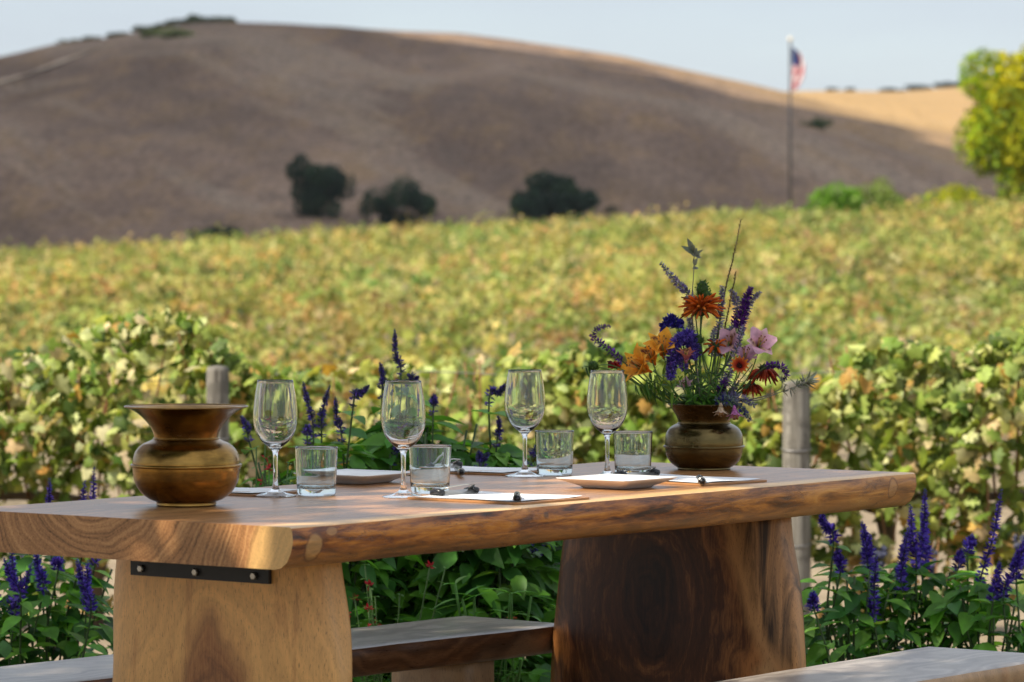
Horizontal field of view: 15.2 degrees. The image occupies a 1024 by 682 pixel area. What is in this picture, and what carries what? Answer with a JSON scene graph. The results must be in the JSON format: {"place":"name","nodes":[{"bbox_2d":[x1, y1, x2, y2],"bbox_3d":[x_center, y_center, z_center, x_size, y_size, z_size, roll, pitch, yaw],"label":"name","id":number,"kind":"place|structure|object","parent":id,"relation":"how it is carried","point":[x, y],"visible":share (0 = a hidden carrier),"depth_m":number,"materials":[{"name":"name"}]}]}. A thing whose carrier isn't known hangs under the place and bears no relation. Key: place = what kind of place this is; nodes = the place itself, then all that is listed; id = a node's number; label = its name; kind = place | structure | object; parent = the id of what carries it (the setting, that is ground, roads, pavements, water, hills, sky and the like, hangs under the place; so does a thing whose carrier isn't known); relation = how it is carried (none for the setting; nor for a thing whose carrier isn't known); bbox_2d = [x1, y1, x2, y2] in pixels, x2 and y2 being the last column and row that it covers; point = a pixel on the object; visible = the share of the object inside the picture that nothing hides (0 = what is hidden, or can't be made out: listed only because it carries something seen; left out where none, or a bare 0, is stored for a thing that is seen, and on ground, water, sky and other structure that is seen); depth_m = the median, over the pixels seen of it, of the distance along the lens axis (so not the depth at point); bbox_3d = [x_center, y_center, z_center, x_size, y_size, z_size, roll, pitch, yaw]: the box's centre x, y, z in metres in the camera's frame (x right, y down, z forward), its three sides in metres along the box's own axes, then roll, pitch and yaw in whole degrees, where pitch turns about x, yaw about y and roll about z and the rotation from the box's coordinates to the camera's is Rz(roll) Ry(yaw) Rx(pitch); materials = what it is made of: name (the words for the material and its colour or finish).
{"place":"outdoors","nodes":[
{"label":"outdoors","id":0,"kind":"place"},
{"bbox_2d":[0,40,118,82],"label":"dirt track","id":1,"kind":"structure","parent":0,"point":[39,69],"depth_m":542.19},
{"bbox_2d":[0,22,1022,259],"bbox_3d":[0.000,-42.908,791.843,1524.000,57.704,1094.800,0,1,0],"label":"hills","id":2,"kind":"structure","parent":0,"point":[202,128],"depth_m":416.00,"materials":[{"name":"brown soil"}]},
{"bbox_2d":[140,28,162,37],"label":"slope shrub","id":3,"kind":"object","parent":2,"relation":"on","point":[145,33],"visible":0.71,"depth_m":576.29,"materials":[{"name":"green plant"}]},
{"bbox_2d":[155,26,194,37],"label":"slope shrub","id":4,"kind":"object","parent":2,"relation":"on","point":[172,32],"visible":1,"depth_m":564.46,"materials":[{"name":"green plant"}]},
{"bbox_2d":[188,225,247,243],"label":"bush","id":5,"kind":"object","parent":2,"relation":"on","point":[227,230],"visible":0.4,"depth_m":314.07,"materials":[{"name":"green plant"}]},
{"bbox_2d":[284,153,356,217],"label":"oak tree","id":6,"kind":"object","parent":2,"relation":"on","point":[319,188],"visible":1,"depth_m":336.69,"materials":[{"name":"green plant"}]},
{"bbox_2d":[358,175,437,226],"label":"oak tree","id":7,"kind":"object","parent":2,"relation":"on","point":[415,199],"visible":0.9,"depth_m":332.37,"materials":[{"name":"green plant"}]},
{"bbox_2d":[509,169,601,218],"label":"oak tree","id":8,"kind":"object","parent":2,"relation":"on","point":[559,195],"visible":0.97,"depth_m":341.65,"materials":[{"name":"green plant"}]},
{"bbox_2d":[800,116,833,129],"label":"hillside shrub","id":9,"kind":"object","parent":2,"relation":"on","point":[817,124],"visible":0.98,"depth_m":461.18,"materials":[{"name":"green plant"}]},
{"bbox_2d":[905,84,932,90],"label":"ridge shrub","id":10,"kind":"object","parent":2,"relation":"on","point":[911,87],"visible":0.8,"depth_m":1089.42,"materials":[{"name":"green plant"}]},
{"bbox_2d":[933,81,959,87],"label":"ridge shrub","id":11,"kind":"object","parent":2,"relation":"on","point":[945,84],"visible":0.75,"depth_m":1100.08,"materials":[{"name":"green plant"}]},
{"bbox_2d":[0,233,1023,661],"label":"ground","id":12,"kind":"structure","parent":0,"point":[872,527],"depth_m":33.81,"materials":[{"name":"soil"}]},
{"bbox_2d":[0,362,15,557],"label":"grapevine","id":13,"kind":"object","parent":12,"relation":"on","point":[10,487],"visible":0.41,"depth_m":15.20,"materials":[{"name":"green plant"}]},
{"bbox_2d":[0,466,113,666],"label":"salvia plant","id":14,"kind":"object","parent":12,"relation":"on","point":[72,622],"visible":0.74,"depth_m":9.21,"materials":[{"name":"green plant"}]},
{"bbox_2d":[0,307,231,628],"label":"grapevine","id":15,"kind":"object","parent":12,"relation":"on","point":[119,344],"visible":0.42,"depth_m":14.93,"materials":[{"name":"green plant"}]},
{"bbox_2d":[206,365,230,442],"bbox_3d":[-1.126,0.757,14.712,0.100,1.328,0.100,0,1,0],"label":"vineyard post","id":16,"kind":"object","parent":12,"relation":"on","point":[217,384],"visible":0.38,"depth_m":14.66,"materials":[{"name":"grey wood"}]},
{"bbox_2d":[247,444,291,487],"bbox_3d":[-0.595,0.595,8.921,0.204,0.847,0.126,0,1,0],"label":"red sage","id":17,"kind":"object","parent":12,"relation":"on","point":[262,482],"visible":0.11,"depth_m":8.92,"materials":[{"name":"green plant"}]},
{"bbox_2d":[0,616,553,681],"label":"bench","id":18,"kind":"object","parent":12,"relation":"on","point":[462,649],"visible":0.56,"depth_m":8.05,"materials":[{"name":"brown wood"}]},
{"bbox_2d":[172,316,442,487],"bbox_3d":[-0.778,0.574,15.029,1.114,1.338,0.807,0,1,0],"label":"grapevine","id":19,"kind":"object","parent":12,"relation":"on","point":[244,374],"visible":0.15,"depth_m":14.92,"materials":[{"name":"green plant"}]},
{"bbox_2d":[238,381,443,681],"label":"salvia plant","id":20,"kind":"object","parent":12,"relation":"on","point":[360,457],"visible":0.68,"depth_m":8.97,"materials":[{"name":"green plant"}]},
{"bbox_2d":[349,560,445,681],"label":"red sage","id":21,"kind":"object","parent":12,"relation":"on","point":[377,677],"visible":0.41,"depth_m":8.63,"materials":[{"name":"green plant"}]},
{"bbox_2d":[333,328,516,681],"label":"salvia plant","id":22,"kind":"object","parent":12,"relation":"on","point":[381,448],"visible":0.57,"depth_m":9.12,"materials":[{"name":"green plant"}]},
{"bbox_2d":[0,461,916,681],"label":"picnic table","id":23,"kind":"object","parent":12,"relation":"on","point":[673,583],"visible":0.92,"depth_m":7.08,"materials":[{"name":"brown wood"}]},
{"bbox_2d":[124,403,248,506],"bbox_3d":[-0.594,0.209,7.008,0.227,0.182,0.227,0,1,0],"label":"brass pot","id":24,"kind":"object","parent":23,"relation":"on","point":[186,456],"visible":1,"depth_m":6.94,"materials":[{"name":"metal"}]},
{"bbox_2d":[229,487,296,496],"bbox_3d":[-0.539,0.278,7.396,0.240,0.026,0.160,1,2,34],"label":"clipboard","id":25,"kind":"object","parent":23,"relation":"on","point":[238,491],"visible":0.23,"depth_m":7.36,"materials":[{"name":"white paper"}]},
{"bbox_2d":[253,379,297,496],"bbox_3d":[-0.448,0.184,7.276,0.085,0.220,0.085,1,2,45],"label":"wine glass","id":26,"kind":"object","parent":23,"relation":"on","point":[275,415],"visible":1,"depth_m":7.25,"materials":[{"name":"glass"}]},
{"bbox_2d":[295,446,337,495],"bbox_3d":[-0.372,0.247,7.309,0.082,0.092,0.082,-1,2,-39],"label":"tumbler","id":27,"kind":"object","parent":23,"relation":"on","point":[316,470],"visible":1,"depth_m":7.28,"materials":[{"name":"clear glass"}]},
{"bbox_2d":[294,469,409,483],"bbox_3d":[-0.314,0.274,7.722,0.184,0.020,0.184,1,2,34],"label":"square plate","id":28,"kind":"object","parent":23,"relation":"on","point":[353,476],"visible":0.79,"depth_m":7.69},
{"bbox_2d":[381,380,425,497],"bbox_3d":[-0.205,0.185,7.245,0.085,0.220,0.085,1,1,31],"label":"wine glass","id":29,"kind":"object","parent":23,"relation":"on","point":[403,416],"visible":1,"depth_m":7.21,"materials":[{"name":"glass"}]},
{"bbox_2d":[409,444,450,493],"bbox_3d":[-0.157,0.246,7.372,0.082,0.092,0.082,1,1,22],"label":"tumbler","id":30,"kind":"object","parent":23,"relation":"on","point":[430,465],"visible":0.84,"depth_m":7.34,"materials":[{"name":"clear glass"}]},
{"bbox_2d":[407,458,536,475],"bbox_3d":[-0.066,0.262,8.105,0.250,0.026,0.200,1,1,31],"label":"clipboard","id":31,"kind":"object","parent":23,"relation":"on","point":[502,471],"visible":0.53,"depth_m":8.08,"materials":[{"name":"white paper"}]},
{"bbox_2d":[407,483,588,504],"bbox_3d":[-0.025,0.283,7.194,0.275,0.026,0.215,1,2,39],"label":"clipboard","id":32,"kind":"object","parent":23,"relation":"on","point":[472,493],"visible":0.95,"depth_m":7.18,"materials":[{"name":"white paper"}]},
{"bbox_2d":[504,369,544,476],"bbox_3d":[0.026,0.169,7.935,0.085,0.220,0.085,1,2,42],"label":"wine glass","id":33,"kind":"object","parent":23,"relation":"on","point":[524,402],"visible":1,"depth_m":7.90,"materials":[{"name":"glass"}]},
{"bbox_2d":[535,430,573,475],"bbox_3d":[0.088,0.232,7.992,0.082,0.092,0.082,-1,2,-41],"label":"tumbler","id":34,"kind":"object","parent":23,"relation":"on","point":[554,452],"visible":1,"depth_m":7.96,"materials":[{"name":"clear glass"}]},
{"bbox_2d":[587,370,627,473],"bbox_3d":[0.196,0.171,7.880,0.085,0.220,0.085,0,1,-3],"label":"wine glass","id":35,"kind":"object","parent":23,"relation":"on","point":[607,402],"visible":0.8,"depth_m":7.85,"materials":[{"name":"glass"}]},
{"bbox_2d":[556,474,676,488],"bbox_3d":[0.206,0.278,7.551,0.176,0.020,0.176,1,2,38],"label":"square plate","id":36,"kind":"object","parent":23,"relation":"on","point":[613,481],"visible":1,"depth_m":7.52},
{"bbox_2d":[613,430,652,472],"bbox_3d":[0.250,0.233,7.954,0.082,0.092,0.082,0,1,12],"label":"tumbler","id":37,"kind":"object","parent":23,"relation":"on","point":[632,448],"visible":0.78,"depth_m":7.92,"materials":[{"name":"clear glass"}]},
{"bbox_2d":[613,466,766,485],"bbox_3d":[0.341,0.270,7.777,0.300,0.026,0.200,1,2,44],"label":"napkin","id":38,"kind":"object","parent":23,"relation":"on","point":[683,479],"visible":0.67,"depth_m":7.76,"materials":[{"name":"white paper"}]},
{"bbox_2d":[663,403,744,469],"bbox_3d":[0.410,0.203,8.202,0.174,0.140,0.174,0,1,0],"label":"brass vase","id":39,"kind":"object","parent":23,"relation":"on","point":[700,437],"visible":0.98,"depth_m":8.14,"materials":[{"name":"metal"}]},
{"bbox_2d":[587,359,661,398],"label":"green bud stem","id":40,"kind":"object","parent":39,"relation":"in","point":[594,365],"visible":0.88,"depth_m":8.14,"materials":[{"name":"green plant"}]},
{"bbox_2d":[588,324,686,398],"bbox_3d":[0.284,0.108,8.173,0.254,0.293,0.041,0,1,-13],"label":"flower sprig","id":41,"kind":"object","parent":39,"relation":"in","point":[603,326],"visible":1,"depth_m":8.15,"materials":[{"name":"purple plant"}]},
{"bbox_2d":[617,343,683,402],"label":"lily stem","id":42,"kind":"object","parent":39,"relation":"in","point":[634,367],"visible":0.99,"depth_m":8.16,"materials":[{"name":"orange plant"}]},
{"bbox_2d":[607,360,697,404],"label":"orange flower stem","id":43,"kind":"object","parent":39,"relation":"in","point":[614,363],"visible":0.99,"depth_m":8.17,"materials":[{"name":"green plant"}]},
{"bbox_2d":[635,379,676,404],"bbox_3d":[0.354,0.167,8.187,0.186,0.175,0.049,0,1,0],"label":"leafy spray","id":44,"kind":"object","parent":39,"relation":"in","point":[641,391],"visible":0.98,"depth_m":8.18,"materials":[{"name":"green plant"}]},
{"bbox_2d":[643,327,680,400],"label":"lily stem","id":45,"kind":"object","parent":39,"relation":"in","point":[663,337],"visible":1,"depth_m":8.18,"materials":[{"name":"orange plant"}]},
{"bbox_2d":[645,373,681,403],"bbox_3d":[0.337,0.159,8.187,0.117,0.192,0.066,-1,2,-41],"label":"leafy spray","id":46,"kind":"object","parent":39,"relation":"in","point":[658,391],"visible":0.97,"depth_m":8.16,"materials":[{"name":"green plant"}]},
{"bbox_2d":[645,363,690,406],"bbox_3d":[0.361,0.148,8.171,0.147,0.213,0.086,-1,2,-40],"label":"leafy spray","id":47,"kind":"object","parent":39,"relation":"in","point":[673,392],"visible":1,"depth_m":8.15,"materials":[{"name":"green plant"}]},
{"bbox_2d":[633,338,713,402],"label":"lily stem","id":48,"kind":"object","parent":39,"relation":"in","point":[651,356],"visible":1,"depth_m":8.17,"materials":[{"name":"orange plant"}]},
{"bbox_2d":[658,313,693,395],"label":"flower sprig","id":49,"kind":"object","parent":39,"relation":"in","point":[663,325],"visible":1,"depth_m":8.20,"materials":[{"name":"blue plant"}]},
{"bbox_2d":[659,262,702,395],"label":"flower sprig","id":50,"kind":"object","parent":39,"relation":"in","point":[675,280],"visible":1,"depth_m":8.19,"materials":[{"name":"purple plant"}]},
{"bbox_2d":[664,328,701,379],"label":"flower sprig","id":51,"kind":"object","parent":39,"relation":"in","point":[680,337],"visible":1,"depth_m":8.16,"materials":[{"name":"purple plant"}]},
{"bbox_2d":[676,347,694,387],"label":"lily stem","id":52,"kind":"object","parent":39,"relation":"in","point":[687,353],"visible":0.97,"depth_m":8.14,"materials":[{"name":"pink plant"}]},
{"bbox_2d":[665,313,705,395],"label":"flower sprig","id":53,"kind":"object","parent":39,"relation":"in","point":[673,324],"visible":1,"depth_m":8.19,"materials":[{"name":"blue plant"}]},
{"bbox_2d":[667,348,708,398],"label":"flower sprig","id":54,"kind":"object","parent":39,"relation":"in","point":[678,360],"visible":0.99,"depth_m":8.16,"materials":[{"name":"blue plant"}]},
{"bbox_2d":[681,238,702,393],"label":"silver sprig","id":55,"kind":"object","parent":39,"relation":"in","point":[691,249],"visible":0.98,"depth_m":8.21,"materials":[{"name":"green plant"}]},
{"bbox_2d":[682,334,701,403],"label":"flower sprig","id":56,"kind":"object","parent":39,"relation":"in","point":[694,356],"visible":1,"depth_m":8.17,"materials":[{"name":"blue plant"}]},
{"bbox_2d":[691,365,711,404],"bbox_3d":[0.403,0.153,8.172,0.049,0.204,0.086,0,1,0],"label":"leafy spray","id":57,"kind":"object","parent":39,"relation":"in","point":[699,386],"visible":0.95,"depth_m":8.16,"materials":[{"name":"green plant"}]},
{"bbox_2d":[678,293,725,394],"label":"orange flower stem","id":58,"kind":"object","parent":39,"relation":"in","point":[696,306],"visible":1,"depth_m":8.17,"materials":[{"name":"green plant"}]},
{"bbox_2d":[695,279,711,398],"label":"green bud stem","id":59,"kind":"object","parent":39,"relation":"in","point":[702,286],"visible":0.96,"depth_m":8.19,"materials":[{"name":"green plant"}]},
{"bbox_2d":[696,326,717,400],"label":"flower sprig","id":60,"kind":"object","parent":39,"relation":"in","point":[714,330],"visible":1,"depth_m":8.20,"materials":[{"name":"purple plant"}]},
{"bbox_2d":[700,375,715,404],"bbox_3d":[0.419,0.164,8.164,0.045,0.183,0.074,0,1,0],"label":"leafy spray","id":61,"kind":"object","parent":39,"relation":"in","point":[707,396],"visible":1,"depth_m":8.15,"materials":[{"name":"green plant"}]},
{"bbox_2d":[702,339,725,382],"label":"orange flower stem","id":62,"kind":"object","parent":39,"relation":"in","point":[715,346],"visible":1,"depth_m":8.17,"materials":[{"name":"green plant"}]},
{"bbox_2d":[697,271,735,399],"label":"grass stalk","id":63,"kind":"object","parent":39,"relation":"in","point":[734,278],"depth_m":8.20,"materials":[{"name":"purple plant"}]},
{"bbox_2d":[714,285,725,388],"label":"flower sprig","id":64,"kind":"object","parent":39,"relation":"in","point":[722,289],"visible":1,"depth_m":8.20,"materials":[{"name":"purple plant"}]},
{"bbox_2d":[703,288,740,398],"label":"flower sprig","id":65,"kind":"object","parent":39,"relation":"in","point":[736,298],"visible":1,"depth_m":8.21,"materials":[{"name":"purple plant"}]},
{"bbox_2d":[707,219,741,393],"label":"grass stalk","id":66,"kind":"object","parent":39,"relation":"in","point":[729,273],"depth_m":8.22,"materials":[{"name":"brown plant"}]},
{"bbox_2d":[714,328,741,378],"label":"lily stem","id":67,"kind":"object","parent":39,"relation":"in","point":[730,337],"visible":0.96,"depth_m":8.18,"materials":[{"name":"pink plant"}]},
{"bbox_2d":[708,286,753,394],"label":"flower sprig","id":68,"kind":"object","parent":39,"relation":"in","point":[742,312],"visible":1,"depth_m":8.19,"materials":[{"name":"purple plant"}]},
{"bbox_2d":[718,325,746,390],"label":"flower sprig","id":69,"kind":"object","parent":39,"relation":"in","point":[737,348],"visible":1,"depth_m":8.15,"materials":[{"name":"purple plant"}]},
{"bbox_2d":[714,394,752,421],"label":"flower sprig","id":70,"kind":"object","parent":39,"relation":"in","point":[722,399],"visible":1,"depth_m":8.13,"materials":[{"name":"purple plant"}]},
{"bbox_2d":[714,390,757,407],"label":"flower sprig","id":71,"kind":"object","parent":39,"relation":"in","point":[742,399],"visible":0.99,"depth_m":8.15,"materials":[{"name":"purple plant"}]},
{"bbox_2d":[710,291,761,384],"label":"flower sprig","id":72,"kind":"object","parent":39,"relation":"in","point":[755,295],"visible":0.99,"depth_m":8.20,"materials":[{"name":"purple plant"}]},
{"bbox_2d":[726,355,749,393],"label":"daisy stem","id":73,"kind":"object","parent":39,"relation":"in","point":[739,363],"visible":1,"depth_m":8.13,"materials":[{"name":"orange plant"}]},
{"bbox_2d":[709,326,776,404],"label":"lily stem","id":74,"kind":"object","parent":39,"relation":"in","point":[760,341],"visible":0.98,"depth_m":8.15,"materials":[{"name":"pink plant"}]},
{"bbox_2d":[730,344,756,381],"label":"lily stem","id":75,"kind":"object","parent":39,"relation":"in","point":[747,352],"visible":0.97,"depth_m":8.18,"materials":[{"name":"pink plant"}]},
{"bbox_2d":[737,380,763,397],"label":"orange flower stem","id":76,"kind":"object","parent":39,"relation":"in","point":[755,388],"visible":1,"depth_m":8.21,"materials":[{"name":"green plant"}]},
{"bbox_2d":[740,363,779,394],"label":"orange flower stem","id":77,"kind":"object","parent":39,"relation":"in","point":[763,375],"visible":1,"depth_m":8.19,"materials":[{"name":"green plant"}]},
{"bbox_2d":[736,361,789,394],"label":"flower sprig","id":78,"kind":"object","parent":39,"relation":"in","point":[774,364],"visible":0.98,"depth_m":8.17,"materials":[{"name":"purple plant"}]},
{"bbox_2d":[745,371,818,400],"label":"silver sprig","id":79,"kind":"object","parent":39,"relation":"in","point":[811,380],"visible":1,"depth_m":8.18,"materials":[{"name":"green plant"}]},
{"bbox_2d":[363,384,562,681],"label":"salvia plant","id":80,"kind":"object","parent":12,"relation":"on","point":[512,564],"visible":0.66,"depth_m":9.01,"materials":[{"name":"green plant"}]},
{"bbox_2d":[431,576,502,666],"bbox_3d":[-0.084,0.777,8.579,0.203,0.498,0.175,0,1,0],"label":"lance leaf plant","id":81,"kind":"object","parent":12,"relation":"on","point":[474,612],"visible":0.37,"depth_m":8.57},
{"bbox_2d":[0,542,1005,681],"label":"flower bed foliage","id":82,"kind":"object","parent":12,"relation":"on","point":[71,648],"visible":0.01,"depth_m":9.11,"materials":[{"name":"green plant"}]},
{"bbox_2d":[378,337,629,563],"bbox_3d":[-0.027,0.612,14.956,0.996,1.266,0.764,0,1,0],"label":"grapevine","id":83,"kind":"object","parent":12,"relation":"on","point":[560,403],"visible":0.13,"depth_m":14.78,"materials":[{"name":"green plant"}]},
{"bbox_2d":[463,544,558,680],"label":"salvia plant","id":84,"kind":"object","parent":12,"relation":"on","point":[551,592],"visible":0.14,"depth_m":9.23,"materials":[{"name":"green plant"}]},
{"bbox_2d":[494,617,527,681],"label":"red sage","id":85,"kind":"object","parent":12,"relation":"on","point":[515,678],"visible":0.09,"depth_m":8.89,"materials":[{"name":"green plant"}]},
{"bbox_2d":[0,188,1023,462],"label":"vineyard","id":86,"kind":"object","parent":12,"relation":"on","point":[428,266],"visible":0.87,"depth_m":61.30,"materials":[{"name":"green plant"}]},
{"bbox_2d":[483,588,555,681],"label":"lance leaf plant","id":87,"kind":"object","parent":12,"relation":"on","point":[510,612],"visible":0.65,"depth_m":8.61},
{"bbox_2d":[568,336,812,466],"bbox_3d":[0.689,0.610,14.878,0.960,1.263,0.747,0,1,4],"label":"grapevine","id":88,"kind":"object","parent":12,"relation":"on","point":[659,419],"visible":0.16,"depth_m":14.67,"materials":[{"name":"green plant"}]},
{"bbox_2d":[788,37,792,210],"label":"flagpole","id":89,"kind":"object","parent":12,"relation":"on","point":[790,39],"visible":0.94,"depth_m":139.83,"materials":[{"name":"metal"}]},
{"bbox_2d":[792,47,804,90],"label":"flag","id":90,"kind":"object","parent":89,"relation":"hanging from","point":[798,68],"visible":1,"depth_m":139.80,"materials":[{"name":"fabric"}]},
{"bbox_2d":[781,380,811,615],"bbox_3d":[1.073,0.780,14.493,0.118,1.266,0.118,0,1,0],"label":"vineyard post","id":91,"kind":"object","parent":12,"relation":"on","point":[796,449],"visible":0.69,"depth_m":14.44,"materials":[{"name":"grey wood"}]},
{"bbox_2d":[798,180,864,227],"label":"garden shrub","id":92,"kind":"object","parent":12,"relation":"on","point":[827,199],"visible":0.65,"depth_m":123.38,"materials":[{"name":"green plant"}]},
{"bbox_2d":[800,514,930,664],"bbox_3d":[0.803,0.706,9.224,0.442,0.614,0.386,-1,1,-32],"label":"salvia plant","id":93,"kind":"object","parent":12,"relation":"on","point":[821,644],"visible":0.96,"depth_m":9.13,"materials":[{"name":"green plant"}]},
{"bbox_2d":[718,647,1023,681],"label":"bench","id":94,"kind":"object","parent":12,"relation":"on","point":[933,664],"visible":1,"depth_m":7.42,"materials":[{"name":"brown wood"}]},
{"bbox_2d":[840,176,908,241],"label":"garden shrub","id":95,"kind":"object","parent":12,"relation":"on","point":[888,195],"visible":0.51,"depth_m":126.58,"materials":[{"name":"green plant"}]},
{"bbox_2d":[746,328,1017,625],"bbox_3d":[1.421,0.593,14.808,1.019,1.293,0.786,0,1,0],"label":"grapevine","id":96,"kind":"object","parent":12,"relation":"on","point":[895,359],"visible":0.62,"depth_m":14.61,"materials":[{"name":"green plant"}]},
{"bbox_2d":[826,488,981,663],"bbox_3d":[0.985,0.690,9.316,0.495,0.668,0.405,0,1,0],"label":"salvia plant","id":97,"kind":"object","parent":12,"relation":"on","point":[903,576],"visible":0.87,"depth_m":9.27,"materials":[{"name":"green plant"}]},
{"bbox_2d":[917,182,992,217],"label":"garden shrub","id":98,"kind":"object","parent":12,"relation":"on","point":[956,192],"visible":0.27,"depth_m":125.75,"materials":[{"name":"green plant"}]},
{"bbox_2d":[911,488,1023,652],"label":"salvia plant","id":99,"kind":"object","parent":12,"relation":"on","point":[988,605],"visible":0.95,"depth_m":9.15,"materials":[{"name":"green plant"}]},
{"bbox_2d":[944,326,1023,615],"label":"grapevine","id":100,"kind":"object","parent":12,"relation":"on","point":[1010,356],"visible":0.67,"depth_m":14.57,"materials":[{"name":"green plant"}]},
{"bbox_2d":[952,44,1023,203],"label":"yellow green tree","id":101,"kind":"object","parent":12,"relation":"on","point":[995,134],"visible":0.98,"depth_m":126.87,"materials":[{"name":"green plant"}]},
{"bbox_3d":[3.323,0.760,14.680,0.108,1.320,0.108,0,1,0],"label":"vineyard post","id":102,"kind":"object","parent":12,"relation":"on","visible":0},
{"bbox_2d":[0,369,916,381],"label":"trellis wire","id":103,"kind":"object","parent":102,"relation":"attached to","point":[487,374],"visible":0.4,"depth_m":14.98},
{"bbox_2d":[0,0,1023,91],"label":"sky","id":104,"kind":"structure","parent":0,"point":[863,45],"materials":[{"name":"blue"}]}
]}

